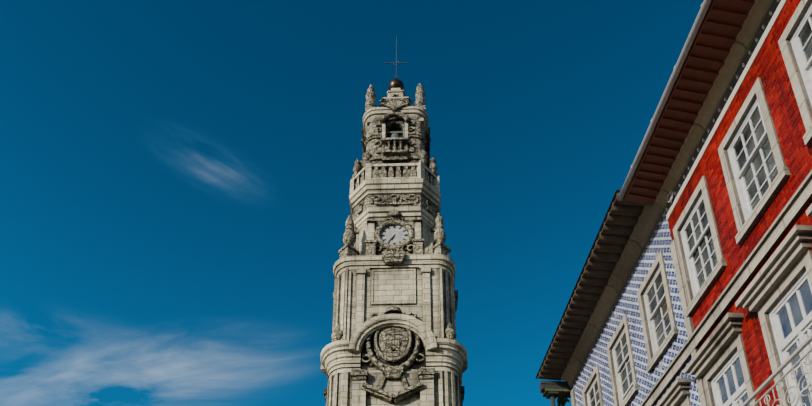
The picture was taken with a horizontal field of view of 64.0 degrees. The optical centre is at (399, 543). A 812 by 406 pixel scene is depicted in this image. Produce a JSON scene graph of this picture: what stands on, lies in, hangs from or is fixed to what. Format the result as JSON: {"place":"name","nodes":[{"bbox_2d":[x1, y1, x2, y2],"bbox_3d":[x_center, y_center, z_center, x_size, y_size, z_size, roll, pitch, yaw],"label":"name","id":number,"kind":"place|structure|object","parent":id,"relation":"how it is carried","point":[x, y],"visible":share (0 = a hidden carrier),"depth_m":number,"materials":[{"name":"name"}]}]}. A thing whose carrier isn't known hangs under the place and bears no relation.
{"place":"outdoors","nodes":[
{"label":"outdoors","id":0,"kind":"place"},
{"bbox_2d":[0,0,703,405],"label":"sky","id":1,"kind":"structure","parent":0,"point":[176,175],"materials":[{"name":"blue"}]},
{"bbox_2d":[321,36,467,405],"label":"tower","id":2,"kind":"structure","parent":0,"point":[394,342],"depth_m":50.63,"materials":[{"name":"stone"}]},
{"label":"ground","id":3,"kind":"structure","parent":0,"visible":0},
{"bbox_2d":[572,212,700,405],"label":"tiled wall","id":4,"kind":"structure","parent":3,"relation":"on","point":[641,340],"depth_m":14.46,"materials":[{"name":"tile"}]},
{"bbox_2d":[539,380,571,405],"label":"blue down pipe","id":5,"kind":"object","parent":4,"relation":"attached to","point":[550,395],"visible":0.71,"depth_m":19.45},
{"bbox_2d":[542,388,571,397],"bbox_3d":[4.778,-4.551,19.567,0.900,0.090,0.340,1,-21,-3],"label":"blue moss ledge","id":6,"kind":"object","parent":5,"relation":"attached to","point":[562,392],"visible":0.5,"depth_m":19.47,"materials":[{"name":"plant"}]},
{"bbox_2d":[561,202,664,387],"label":"cornice","id":7,"kind":"structure","parent":4,"relation":"on","point":[649,218],"depth_m":15.80,"materials":[{"name":"stone"}]},
{"bbox_2d":[535,190,644,380],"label":"blue eave tiles","id":8,"kind":"object","parent":7,"relation":"on","point":[618,224],"visible":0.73,"depth_m":15.92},
{"bbox_2d":[570,343,691,405],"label":"blue string courses","id":9,"kind":"object","parent":4,"relation":"attached to","point":[683,356],"visible":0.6,"depth_m":13.14,"materials":[{"name":"stone"}]},
{"bbox_2d":[668,0,811,405],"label":"red wall","id":10,"kind":"structure","parent":3,"relation":"on","point":[753,169],"depth_m":10.30,"materials":[{"name":"tile"}]},
{"bbox_2d":[655,0,774,208],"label":"cornice","id":11,"kind":"structure","parent":10,"relation":"on","point":[748,32],"depth_m":11.41,"materials":[{"name":"stone"}]},
{"bbox_2d":[623,0,754,205],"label":"red eave boards","id":12,"kind":"object","parent":11,"relation":"on","point":[720,28],"visible":0.81,"depth_m":11.54,"materials":[{"name":"brown wood"}]},
{"bbox_2d":[617,0,711,200],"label":"gutter","id":13,"kind":"object","parent":12,"relation":"on","point":[699,19],"visible":1,"depth_m":11.57,"materials":[{"name":"grey metal"}]},
{"bbox_2d":[666,0,786,219],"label":"trim","id":14,"kind":"structure","parent":10,"relation":"attached to","point":[738,85],"depth_m":11.13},
{"bbox_2d":[665,0,780,214],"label":"molding","id":15,"kind":"structure","parent":14,"relation":"attached to","point":[738,73],"depth_m":11.22,"materials":[{"name":"grey stone"}]},
{"bbox_2d":[666,0,779,210],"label":"red eave studs","id":16,"kind":"object","parent":15,"relation":"attached to","point":[719,109],"visible":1,"depth_m":11.81,"materials":[{"name":"white paint"}]},
{"bbox_2d":[670,170,811,405],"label":"red string courses","id":17,"kind":"object","parent":10,"relation":"attached to","point":[786,218],"visible":0.93,"depth_m":10.62,"materials":[{"name":"stone"}]},
{"bbox_2d":[741,334,811,405],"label":"balcony railing","id":18,"kind":"object","parent":10,"relation":"attached to","point":[796,352],"visible":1,"depth_m":8.60,"materials":[{"name":"metal"}]},
{"bbox_3d":[8.892,3.403,20.756,8.000,11.800,6.900,1,-21,-3],"label":"neighbouring building","id":19,"kind":"object","parent":3,"relation":"on","visible":0},
{"bbox_2d":[557,395,569,405],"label":"fern plant","id":20,"kind":"object","parent":19,"relation":"on","point":[561,401],"visible":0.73,"depth_m":19.72,"materials":[{"name":"green plant"}]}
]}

